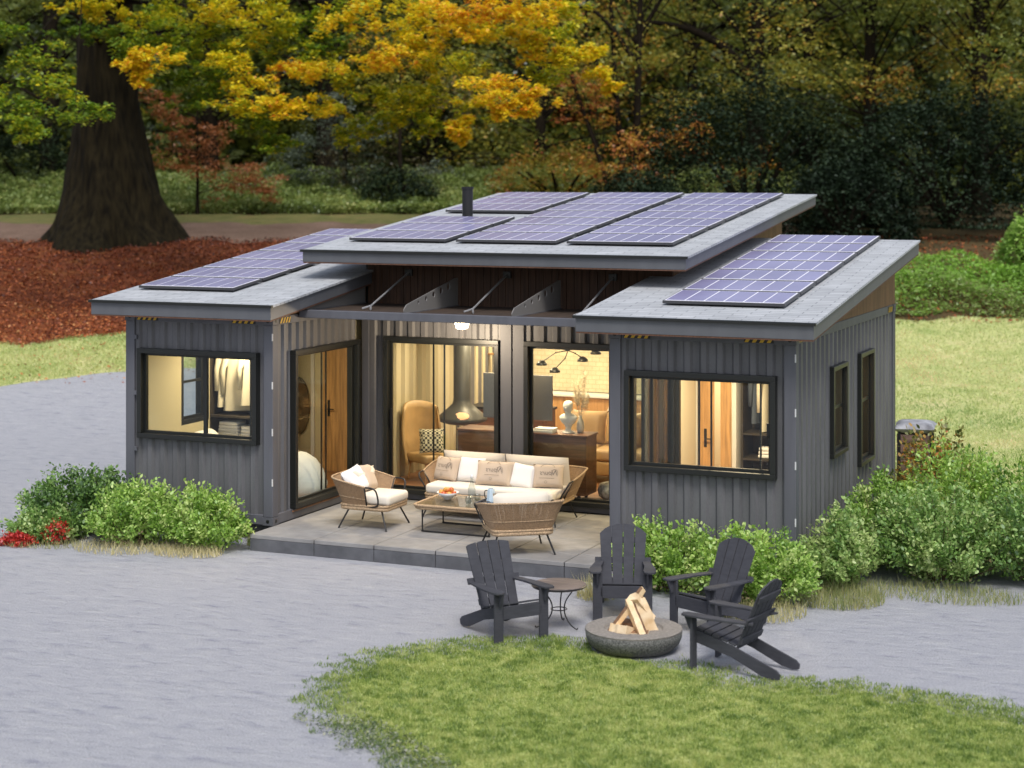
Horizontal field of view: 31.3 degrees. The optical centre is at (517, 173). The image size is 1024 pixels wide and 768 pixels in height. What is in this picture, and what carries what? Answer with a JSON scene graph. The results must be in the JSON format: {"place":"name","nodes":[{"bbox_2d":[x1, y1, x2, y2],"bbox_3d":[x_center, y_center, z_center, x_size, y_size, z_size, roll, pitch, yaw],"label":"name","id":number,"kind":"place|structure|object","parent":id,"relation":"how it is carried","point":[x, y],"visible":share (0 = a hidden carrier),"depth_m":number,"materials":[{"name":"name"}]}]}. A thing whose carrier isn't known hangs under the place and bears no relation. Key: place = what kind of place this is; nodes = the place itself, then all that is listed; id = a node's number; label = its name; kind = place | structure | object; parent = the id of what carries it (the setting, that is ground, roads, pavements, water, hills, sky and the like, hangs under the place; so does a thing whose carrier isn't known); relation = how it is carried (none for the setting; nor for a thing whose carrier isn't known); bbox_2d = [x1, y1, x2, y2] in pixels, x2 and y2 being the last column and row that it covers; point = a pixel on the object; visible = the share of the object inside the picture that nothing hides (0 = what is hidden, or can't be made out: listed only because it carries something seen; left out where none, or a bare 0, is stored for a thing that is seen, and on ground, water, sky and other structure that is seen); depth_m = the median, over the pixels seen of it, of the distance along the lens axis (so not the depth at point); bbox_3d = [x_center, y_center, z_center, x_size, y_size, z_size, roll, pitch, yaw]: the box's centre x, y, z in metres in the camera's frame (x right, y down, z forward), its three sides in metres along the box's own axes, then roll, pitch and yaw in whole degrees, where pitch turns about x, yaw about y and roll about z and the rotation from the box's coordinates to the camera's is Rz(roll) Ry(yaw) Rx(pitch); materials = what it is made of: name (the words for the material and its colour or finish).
{"place":"outdoors","nodes":[
{"label":"outdoors","id":0,"kind":"place"},
{"bbox_2d":[0,222,795,242],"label":"path","id":1,"kind":"structure","parent":0,"point":[235,231],"depth_m":59.37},
{"bbox_2d":[0,368,1023,767],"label":"gravel ground","id":2,"kind":"structure","parent":0,"point":[134,660],"depth_m":20.38,"materials":[{"name":"grey gravel"}]},
{"bbox_2d":[0,499,92,542],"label":"dark shrub","id":3,"kind":"object","parent":2,"relation":"on","point":[33,523],"visible":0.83,"depth_m":25.47,"materials":[{"name":"green plant"}]},
{"bbox_2d":[15,462,138,534],"bbox_3d":[-6.129,4.617,26.252,2.282,1.048,1.906,0,0,23],"label":"dark shrub","id":4,"kind":"object","parent":2,"relation":"on","point":[80,495],"visible":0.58,"depth_m":25.98,"materials":[{"name":"green plant"}]},
{"bbox_2d":[73,537,150,555],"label":"grass tuft","id":5,"kind":"object","parent":2,"relation":"on","point":[133,549],"visible":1,"depth_m":24.83,"materials":[{"name":"plant"}]},
{"bbox_2d":[82,473,189,545],"bbox_3d":[-5.252,4.650,25.272,1.808,0.991,1.178,0,0,23],"label":"leafy shrub","id":6,"kind":"object","parent":2,"relation":"on","point":[132,511],"visible":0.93,"depth_m":25.09,"materials":[{"name":"green plant"}]},
{"bbox_2d":[143,540,223,558],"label":"grass tuft","id":7,"kind":"object","parent":2,"relation":"on","point":[172,549],"visible":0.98,"depth_m":24.55,"materials":[{"name":"plant"}]},
{"bbox_2d":[153,478,255,551],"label":"leafy shrub","id":8,"kind":"object","parent":2,"relation":"on","point":[203,505],"visible":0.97,"depth_m":24.79,"materials":[{"name":"green plant"}]},
{"bbox_2d":[292,708,458,767],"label":"weeds","id":9,"kind":"object","parent":2,"relation":"on","point":[378,742],"visible":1,"depth_m":16.38,"materials":[{"name":"green plant"}]},
{"bbox_2d":[250,516,612,581],"bbox_3d":[-0.730,5.044,25.364,4.972,0.284,3.192,0,0,23],"label":"patio base","id":10,"kind":"object","parent":2,"relation":"on","point":[408,558],"visible":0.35,"depth_m":23.98,"materials":[{"name":"concrete"}]},
{"bbox_2d":[250,500,609,568],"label":"patio slabs","id":11,"kind":"structure","parent":10,"relation":"on","point":[570,538],"depth_m":24.84,"materials":[{"name":"concrete"}]},
{"bbox_2d":[331,465,409,531],"bbox_3d":[-2.067,4.501,25.506,0.923,0.789,0.995,0,0,23],"label":"rope armchair","id":12,"kind":"object","parent":11,"relation":"on","point":[383,496],"visible":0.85,"depth_m":25.21,"materials":[{"name":"beige wicker"}]},
{"bbox_2d":[413,494,489,536],"bbox_3d":[-0.717,4.692,25.127,1.240,0.395,0.920,0,0,23],"label":"coffee table","id":13,"kind":"object","parent":11,"relation":"on","point":[459,503],"visible":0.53,"depth_m":25.02,"materials":[{"name":"wood"}]},
{"bbox_2d":[418,450,587,527],"bbox_3d":[-0.233,4.457,26.161,2.399,0.878,1.003,0,0,23],"label":"rope sofa","id":14,"kind":"object","parent":11,"relation":"on","point":[573,476],"visible":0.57,"depth_m":26.00,"materials":[{"name":"beige fabric"}]},
{"bbox_2d":[434,455,460,481],"bbox_3d":[-1.024,4.244,26.402,0.420,0.342,0.237,0,0,37],"label":"throw pillow","id":15,"kind":"object","parent":14,"relation":"on","point":[446,468],"visible":1,"depth_m":26.32,"materials":[{"name":"beige fabric"}]},
{"bbox_2d":[474,460,514,486],"bbox_3d":[-0.332,4.243,25.977,0.560,0.343,0.249,0,0,20],"label":"throw pillow","id":16,"kind":"object","parent":14,"relation":"on","point":[493,473],"visible":1,"depth_m":25.91,"materials":[{"name":"beige fabric"}]},
{"bbox_2d":[510,462,533,487],"bbox_3d":[0.080,4.278,25.875,0.432,0.385,0.237,0,0,13],"label":"throw pillow","id":17,"kind":"object","parent":14,"relation":"on","point":[522,475],"visible":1,"depth_m":25.80,"materials":[{"name":"white fabric"}]},
{"bbox_2d":[532,464,563,488],"bbox_3d":[0.426,4.247,25.762,0.440,0.336,0.241,0,0,9],"label":"throw pillow","id":18,"kind":"object","parent":14,"relation":"on","point":[549,476],"visible":1,"depth_m":25.70,"materials":[{"name":"beige fabric"}]},
{"bbox_2d":[474,491,564,554],"bbox_3d":[0.009,4.501,23.712,1.115,0.789,0.943,0,0,-13],"label":"rope armchair","id":19,"kind":"object","parent":11,"relation":"on","point":[518,514],"visible":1,"depth_m":23.39,"materials":[{"name":"beige wicker"}]},
{"bbox_2d":[88,187,919,571],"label":"container house","id":20,"kind":"structure","parent":2,"relation":"on","point":[692,311],"depth_m":26.15,"materials":[{"name":"metal"}]},
{"bbox_2d":[181,357,208,425],"bbox_3d":[-4.984,3.205,27.791,0.200,1.130,0.760,0,0,23],"label":"window","id":21,"kind":"structure","parent":20,"relation":"in","point":[197,417],"depth_m":28.04,"materials":[{"name":"black metal"}]},
{"bbox_2d":[137,347,259,445],"bbox_3d":[-4.516,3.138,25.929,1.980,1.285,0.200,0,0,23],"label":"window","id":22,"kind":"structure","parent":20,"relation":"in","point":[142,353],"depth_m":25.88,"materials":[{"name":"black metal"}]},
{"bbox_2d":[210,358,249,432],"bbox_3d":[-4.261,3.540,28.201,0.850,2.500,0.520,0,0,23],"label":"wardrobe","id":23,"kind":"object","parent":20,"relation":"on","point":[218,415],"visible":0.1,"depth_m":28.20,"materials":[{"name":"black metal"}]},
{"bbox_2d":[220,359,249,410],"bbox_3d":[-4.272,3.124,28.162,0.615,1.032,0.102,0,0,-7],"label":"hanging shirt","id":24,"kind":"object","parent":23,"relation":"hanging from","point":[232,392],"visible":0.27,"depth_m":28.11,"materials":[{"name":"beige fabric"}]},
{"bbox_2d":[237,360,249,405],"bbox_3d":[-4.033,3.074,28.061,0.570,0.932,0.102,0,0,-27],"label":"hanging shirt","id":25,"kind":"object","parent":23,"relation":"hanging from","point":[244,386],"visible":0.25,"depth_m":27.96,"materials":[{"name":"beige fabric"}]},
{"bbox_2d":[298,377,309,433],"bbox_3d":[-3.561,3.770,29.782,0.404,0.924,0.022,0,0,23],"label":"round mirror","id":26,"kind":"object","parent":20,"relation":"attached to","point":[303,406],"visible":0.58,"depth_m":29.75,"materials":[{"name":"brown mirror"}]},
{"bbox_2d":[298,450,327,496],"bbox_3d":[-3.307,4.441,27.262,0.940,0.688,0.940,0,0,23],"label":"beanbag","id":27,"kind":"object","parent":20,"relation":"on","point":[309,473],"visible":0.36,"depth_m":26.96,"materials":[{"name":"white fabric"}]},
{"bbox_2d":[290,339,360,508],"bbox_3d":[-2.851,3.620,26.826,0.200,2.240,1.945,0,0,23],"label":"sliding door","id":28,"kind":"structure","parent":20,"relation":"in","point":[353,346],"depth_m":26.97,"materials":[{"name":"black metal"}]},
{"bbox_2d":[327,348,346,470],"bbox_3d":[-2.761,3.750,29.412,0.800,2.080,0.100,0,0,23],"label":"interior door","id":29,"kind":"structure","parent":20,"relation":"in","point":[336,359],"depth_m":29.49,"materials":[{"name":"brown wood"}]},
{"bbox_2d":[402,400,443,482],"bbox_3d":[-1.440,4.193,28.791,0.726,1.198,0.737,0,0,-35],"label":"wing chair","id":30,"kind":"object","parent":20,"relation":"on","point":[417,415],"visible":0.72,"depth_m":29.00,"materials":[{"name":"orange leather"}]},
{"bbox_2d":[419,428,443,452],"bbox_3d":[-1.350,4.170,28.592,0.391,0.367,0.203,0,0,-7],"label":"chequered cushion","id":31,"kind":"object","parent":30,"relation":"on","point":[426,440],"visible":0.9,"depth_m":28.53,"materials":[{"name":"fabric"}]},
{"bbox_2d":[383,336,499,494],"bbox_3d":[-1.123,3.623,27.331,1.895,2.355,0.200,0,0,23],"label":"sliding door","id":32,"kind":"structure","parent":20,"relation":"in","point":[388,341],"depth_m":27.44,"materials":[{"name":"black"}]},
{"bbox_2d":[439,345,487,424],"bbox_3d":[-0.895,3.005,29.354,0.820,2.030,0.820,0,0,23],"label":"hanging fireplace","id":33,"kind":"object","parent":20,"relation":"hanging from","point":[461,409],"visible":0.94,"depth_m":29.22,"materials":[{"name":"grey metal"}]},
{"bbox_2d":[457,424,597,497],"bbox_3d":[0.134,4.308,27.329,2.100,0.965,0.480,0,0,23],"label":"media cabinet","id":34,"kind":"object","parent":20,"relation":"on","point":[576,448],"visible":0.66,"depth_m":26.96,"materials":[{"name":"brown wood"}]},
{"bbox_2d":[483,373,552,420],"bbox_3d":[-0.002,3.409,27.366,1.120,0.830,0.200,0,0,23],"label":"television","id":35,"kind":"object","parent":34,"relation":"on","point":[543,397],"visible":0.38,"depth_m":27.22,"materials":[{"name":"grey"}]},
{"bbox_2d":[571,370,589,432],"bbox_3d":[0.936,3.354,27.043,0.303,0.939,0.321,0,0,23],"label":"pampas vase","id":36,"kind":"object","parent":34,"relation":"on","point":[580,425],"visible":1,"depth_m":27.00,"materials":[{"name":"beige plant"}]},
{"bbox_2d":[523,341,648,508],"bbox_3d":[0.988,3.623,26.432,1.895,2.355,0.200,0,0,23],"label":"sliding door","id":37,"kind":"structure","parent":20,"relation":"in","point":[528,346],"depth_m":26.46,"materials":[{"name":"black metal"}]},
{"bbox_2d":[533,349,640,445],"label":"wall","id":38,"kind":"structure","parent":20,"relation":"on","point":[571,368],"depth_m":32.66,"materials":[{"name":"beige wood"}]},
{"bbox_2d":[571,409,640,475],"bbox_3d":[1.567,4.276,28.628,2.220,1.029,0.872,0,0,23],"label":"leather sofa","id":39,"kind":"object","parent":20,"relation":"on","point":[594,421],"visible":0.16,"depth_m":28.92,"materials":[{"name":"brown leather"}]},
{"bbox_2d":[635,378,680,463],"bbox_3d":[1.816,3.620,24.839,0.200,2.240,1.945,0,0,23],"label":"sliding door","id":40,"kind":"structure","parent":20,"relation":"in","point":[673,387],"depth_m":25.64,"materials":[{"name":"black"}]},
{"bbox_2d":[624,369,776,480],"bbox_3d":[2.295,3.140,23.029,1.980,1.280,0.200,0,0,23],"label":"window","id":41,"kind":"structure","parent":20,"relation":"in","point":[630,464],"depth_m":22.99,"materials":[{"name":"black"}]},
{"bbox_2d":[700,381,713,465],"bbox_3d":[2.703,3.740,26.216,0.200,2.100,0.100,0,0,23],"label":"interior door","id":42,"kind":"structure","parent":20,"relation":"in","point":[704,385],"depth_m":26.23,"materials":[{"name":"brown wood"}]},
{"bbox_2d":[741,383,767,469],"bbox_3d":[3.982,3.540,26.131,1.500,2.500,0.530,0,0,23],"label":"wardrobe","id":43,"kind":"object","parent":20,"relation":"on","point":[750,441],"visible":0.11,"depth_m":26.39,"materials":[{"name":"grey wood"}]},
{"bbox_2d":[830,361,848,458],"bbox_3d":[4.272,3.170,24.660,0.180,1.220,0.850,0,0,23],"label":"window","id":44,"kind":"structure","parent":20,"relation":"in","point":[839,373],"depth_m":24.97,"materials":[{"name":"black"}]},
{"bbox_2d":[857,348,874,466],"bbox_3d":[4.928,3.330,26.201,0.180,1.600,0.900,0,0,23],"label":"window","id":45,"kind":"structure","parent":20,"relation":"in","point":[865,359],"depth_m":26.53,"materials":[{"name":"black"}]},
{"bbox_2d":[460,540,553,643],"bbox_3d":[-0.174,4.626,20.406,0.770,0.960,1.069,0,0,-30],"label":"fireside chair","id":46,"kind":"object","parent":2,"relation":"on","point":[500,600],"visible":1,"depth_m":20.45,"materials":[{"name":"wood"}]},
{"bbox_2d":[531,578,586,629],"bbox_3d":[0.463,4.862,20.647,0.626,0.480,0.626,0,0,23],"label":"side table","id":47,"kind":"object","parent":2,"relation":"on","point":[561,585],"visible":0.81,"depth_m":20.60,"materials":[{"name":"brown wood"}]},
{"bbox_2d":[589,523,655,619],"bbox_3d":[1.224,4.626,21.357,0.770,0.960,1.069,0,0,4],"label":"fireside chair","id":48,"kind":"object","parent":2,"relation":"on","point":[606,584],"visible":0.88,"depth_m":21.48,"materials":[{"name":"wood"}]},
{"bbox_2d":[585,616,682,656],"bbox_3d":[1.246,4.992,19.704,1.050,0.228,1.050,0,0,23],"label":"fire bowl","id":49,"kind":"object","parent":2,"relation":"on","point":[665,637],"visible":0.84,"depth_m":19.34,"materials":[{"name":"concrete"}]},
{"bbox_2d":[611,507,726,593],"bbox_3d":[1.880,4.648,22.453,1.638,1.031,1.227,0,0,23],"label":"leafy shrub","id":50,"kind":"object","parent":2,"relation":"on","point":[674,558],"visible":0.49,"depth_m":22.35,"materials":[{"name":"green plant"}]},
{"bbox_2d":[663,537,766,623],"bbox_3d":[2.256,4.626,20.615,1.069,0.960,0.770,0,0,-41],"label":"fireside chair","id":51,"kind":"object","parent":2,"relation":"on","point":[728,572],"visible":0.72,"depth_m":20.60,"materials":[{"name":"wood"}]},
{"bbox_2d":[681,578,799,679],"bbox_3d":[2.320,4.625,18.910,1.069,0.960,0.770,0,0,33],"label":"fireside chair","id":52,"kind":"object","parent":2,"relation":"on","point":[716,632],"visible":1,"depth_m":18.85,"materials":[{"name":"wood"}]},
{"bbox_2d":[690,519,822,604],"bbox_3d":[2.830,4.645,21.832,1.519,1.011,1.240,0,0,-4],"label":"leafy shrub","id":53,"kind":"object","parent":2,"relation":"on","point":[793,572],"visible":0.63,"depth_m":21.59,"materials":[{"name":"green plant"}]},
{"bbox_2d":[723,593,807,623],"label":"grass tuft","id":54,"kind":"object","parent":2,"relation":"on","point":[789,611],"visible":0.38,"depth_m":21.15,"materials":[{"name":"green plant"}]},
{"bbox_2d":[790,579,886,610],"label":"grass tuft","id":55,"kind":"object","parent":2,"relation":"on","point":[838,591],"visible":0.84,"depth_m":21.78,"materials":[{"name":"green plant"}]},
{"bbox_2d":[795,499,887,588],"bbox_3d":[4.013,4.601,22.780,1.098,1.105,1.807,0,0,23],"label":"leafy shrub","id":56,"kind":"object","parent":2,"relation":"on","point":[846,553],"visible":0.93,"depth_m":22.46,"materials":[{"name":"green plant"}]},
{"bbox_2d":[841,463,915,566],"bbox_3d":[4.765,4.478,24.027,1.191,1.370,1.705,0,0,23],"label":"leafy shrub","id":57,"kind":"object","parent":2,"relation":"on","point":[865,501],"visible":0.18,"depth_m":23.97,"materials":[{"name":"green plant"}]},
{"bbox_2d":[844,575,1023,606],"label":"grass tuft","id":58,"kind":"object","parent":2,"relation":"on","point":[922,586],"visible":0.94,"depth_m":22.19,"materials":[{"name":"green plant"}]},
{"bbox_2d":[862,476,1023,583],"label":"shrub","id":59,"kind":"object","parent":2,"relation":"on","point":[923,553],"visible":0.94,"depth_m":22.71,"materials":[{"name":"green plant"}]},
{"bbox_2d":[968,476,1023,580],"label":"shrub","id":60,"kind":"object","parent":2,"relation":"on","point":[1013,514],"visible":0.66,"depth_m":22.69,"materials":[{"name":"green plant"}]},
{"bbox_2d":[0,316,1023,490],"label":"meadow","id":61,"kind":"structure","parent":0,"point":[949,356],"depth_m":42.59,"materials":[{"name":"green plant"}]},
{"bbox_2d":[0,331,195,385],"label":"meadow grass","id":62,"kind":"structure","parent":61,"relation":"on","point":[63,358],"depth_m":43.55,"materials":[{"name":"green plant"}]},
{"bbox_2d":[0,235,302,346],"bbox_3d":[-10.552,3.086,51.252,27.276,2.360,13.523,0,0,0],"label":"fallen leaves","id":63,"kind":"object","parent":61,"relation":"on","point":[136,254],"visible":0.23,"depth_m":52.41,"materials":[{"name":"brown plant"}]},
{"bbox_2d":[895,419,936,476],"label":"log store","id":64,"kind":"structure","parent":61,"relation":"on","point":[927,427],"depth_m":29.20,"materials":[{"name":"black metal"}]},
{"bbox_2d":[885,416,974,506],"bbox_3d":[6.032,4.306,26.388,1.392,1.683,1.562,0,0,-20],"label":"flowering shrub","id":65,"kind":"object","parent":61,"relation":"on","point":[911,458],"visible":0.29,"depth_m":26.36,"materials":[{"name":"green plant"}]},
{"bbox_2d":[893,432,1010,550],"bbox_3d":[5.889,4.304,24.865,1.765,1.674,1.975,0,0,23],"label":"shrub","id":66,"kind":"object","parent":61,"relation":"on","point":[976,468],"visible":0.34,"depth_m":24.60,"materials":[{"name":"green plant"}]},
{"bbox_2d":[956,450,1023,529],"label":"shrub","id":67,"kind":"object","parent":61,"relation":"on","point":[1002,481],"visible":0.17,"depth_m":24.48,"materials":[{"name":"green plant"}]},
{"bbox_2d":[0,202,1023,386],"bbox_3d":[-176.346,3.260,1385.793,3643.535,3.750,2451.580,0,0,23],"label":"ground","id":68,"kind":"structure","parent":0,"point":[939,233],"depth_m":56.75,"materials":[{"name":"plant"}]},
{"bbox_2d":[0,119,70,199],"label":"evergreen shrub","id":69,"kind":"object","parent":68,"relation":"on","point":[9,143],"visible":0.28,"depth_m":69.45,"materials":[{"name":"green plant"}]},
{"bbox_2d":[0,0,145,171],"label":"dark tree","id":70,"kind":"object","parent":68,"relation":"on","point":[8,20],"visible":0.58,"depth_m":68.12,"materials":[{"name":"green plant"}]},
{"bbox_2d":[0,0,246,197],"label":"dark tree","id":71,"kind":"object","parent":68,"relation":"on","point":[52,24],"visible":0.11,"depth_m":73.74,"materials":[{"name":"green plant"}]},
{"bbox_2d":[0,213,419,224],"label":"path","id":72,"kind":"structure","parent":68,"relation":"on","point":[376,218],"depth_m":62.20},
{"bbox_2d":[140,88,288,213],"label":"autumn tree","id":73,"kind":"object","parent":68,"relation":"on","point":[251,180],"visible":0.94,"depth_m":63.95,"materials":[{"name":"red plant"}]},
{"bbox_2d":[0,0,477,198],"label":"dark tree","id":74,"kind":"object","parent":68,"relation":"on","point":[209,115],"visible":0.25,"depth_m":75.74,"materials":[{"name":"green plant"}]},
{"bbox_2d":[0,0,627,253],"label":"beech tree","id":75,"kind":"object","parent":68,"relation":"on","point":[111,197],"visible":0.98,"depth_m":49.72,"materials":[{"name":"yellow plant"}]},
{"bbox_2d":[220,0,428,206],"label":"tall tree","id":76,"kind":"object","parent":68,"relation":"on","point":[329,87],"visible":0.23,"depth_m":73.65,"materials":[{"name":"brown plant"}]},
{"bbox_2d":[230,87,468,207],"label":"grey leaved tree","id":77,"kind":"object","parent":68,"relation":"on","point":[344,161],"visible":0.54,"depth_m":67.71,"materials":[{"name":"green plant"}]},
{"bbox_2d":[147,0,556,175],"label":"dark tree","id":78,"kind":"object","parent":68,"relation":"on","point":[313,158],"visible":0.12,"depth_m":79.29,"materials":[{"name":"green plant"}]},
{"bbox_2d":[348,162,439,212],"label":"evergreen shrub","id":79,"kind":"object","parent":68,"relation":"on","point":[401,187],"visible":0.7,"depth_m":65.64,"materials":[{"name":"green plant"}]},
{"bbox_2d":[0,160,826,214],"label":"laurel cover","id":80,"kind":"object","parent":68,"relation":"on","point":[178,192],"visible":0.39,"depth_m":66.46,"materials":[{"name":"green plant"}]},
{"bbox_2d":[303,63,540,195],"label":"bare twiggy tree","id":81,"kind":"object","parent":68,"relation":"on","point":[399,145],"visible":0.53,"depth_m":67.97,"materials":[{"name":"brown plant"}]},
{"bbox_2d":[174,0,672,196],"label":"dark tree","id":82,"kind":"object","parent":68,"relation":"on","point":[427,141],"visible":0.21,"depth_m":79.34,"materials":[{"name":"green plant"}]},
{"bbox_2d":[0,0,1023,203],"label":"wood","id":83,"kind":"object","parent":68,"relation":"on","point":[442,138],"depth_m":84.99,"materials":[{"name":"plant"}]},
{"bbox_2d":[483,139,630,193],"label":"yellow green bush","id":84,"kind":"object","parent":68,"relation":"on","point":[537,184],"visible":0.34,"depth_m":65.71,"materials":[{"name":"green plant"}]},
{"bbox_2d":[345,0,826,191],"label":"twin stem tree","id":85,"kind":"object","parent":68,"relation":"on","point":[637,42],"visible":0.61,"depth_m":61.94,"materials":[{"name":"green plant"}]},
{"bbox_2d":[346,0,897,173],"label":"yellow olive tree","id":86,"kind":"object","parent":68,"relation":"on","point":[541,121],"visible":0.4,"depth_m":73.90,"materials":[{"name":"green plant"}]},
{"bbox_2d":[586,157,681,192],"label":"evergreen shrub","id":87,"kind":"object","parent":68,"relation":"on","point":[642,185],"visible":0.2,"depth_m":57.81,"materials":[{"name":"green plant"}]},
{"bbox_2d":[542,0,783,191],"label":"leaning tree","id":88,"kind":"object","parent":68,"relation":"on","point":[629,143],"visible":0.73,"depth_m":59.92,"materials":[{"name":"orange plant"}]},
{"bbox_2d":[438,0,1011,172],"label":"green tree","id":89,"kind":"object","parent":68,"relation":"on","point":[689,73],"visible":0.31,"depth_m":75.60,"materials":[{"name":"green plant"}]},
{"bbox_2d":[490,0,966,186],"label":"limbed tree","id":90,"kind":"object","parent":68,"relation":"on","point":[703,35],"visible":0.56,"depth_m":69.88,"materials":[{"name":"green plant"}]},
{"bbox_2d":[638,55,884,225],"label":"evergreen shrub","id":91,"kind":"object","parent":68,"relation":"on","point":[787,159],"visible":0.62,"depth_m":60.17,"materials":[{"name":"green plant"}]},
{"bbox_2d":[642,0,1023,211],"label":"ochre tree","id":92,"kind":"object","parent":68,"relation":"on","point":[871,77],"visible":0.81,"depth_m":65.78,"materials":[{"name":"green plant"}]},
{"bbox_2d":[648,0,1023,178],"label":"dark tree","id":93,"kind":"object","parent":68,"relation":"on","point":[807,39],"visible":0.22,"depth_m":79.73,"materials":[{"name":"green plant"}]},
{"bbox_2d":[777,146,925,244],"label":"evergreen shrub","id":94,"kind":"object","parent":68,"relation":"on","point":[845,226],"visible":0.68,"depth_m":56.49,"materials":[{"name":"green plant"}]},
{"bbox_2d":[772,0,1023,206],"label":"dark tree","id":95,"kind":"object","parent":68,"relation":"on","point":[928,79],"visible":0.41,"depth_m":77.12,"materials":[{"name":"green plant"}]},
{"bbox_2d":[802,66,1023,229],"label":"evergreen shrub","id":96,"kind":"object","parent":68,"relation":"on","point":[948,215],"visible":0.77,"depth_m":58.97,"materials":[{"name":"green plant"}]},
{"bbox_2d":[826,0,1023,215],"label":"tree","id":97,"kind":"object","parent":68,"relation":"on","point":[980,9],"visible":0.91,"depth_m":63.77,"materials":[{"name":"green plant"}]},
{"bbox_2d":[862,233,1023,322],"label":"fallen leaves","id":98,"kind":"object","parent":68,"relation":"on","point":[988,247],"visible":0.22,"depth_m":52.93,"materials":[{"name":"green plant"}]},
{"bbox_2d":[895,248,1023,318],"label":"ground cover","id":99,"kind":"object","parent":68,"relation":"on","point":[972,284],"visible":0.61,"depth_m":49.50,"materials":[{"name":"green plant"}]},
{"bbox_2d":[987,205,1023,279],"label":"light green bush","id":100,"kind":"object","parent":68,"relation":"on","point":[1010,244],"visible":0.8,"depth_m":51.83,"materials":[{"name":"green plant"}]},
{"bbox_2d":[288,632,1023,767],"bbox_3d":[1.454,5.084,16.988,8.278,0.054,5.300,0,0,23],"label":"lawn grass","id":101,"kind":"structure","parent":0,"point":[430,696],"depth_m":17.28,"materials":[{"name":"green plant"}]},
{"bbox_2d":[895,314,1023,549],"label":"meadow grass","id":102,"kind":"structure","parent":0,"point":[934,401],"depth_m":40.74,"materials":[{"name":"green plant"}]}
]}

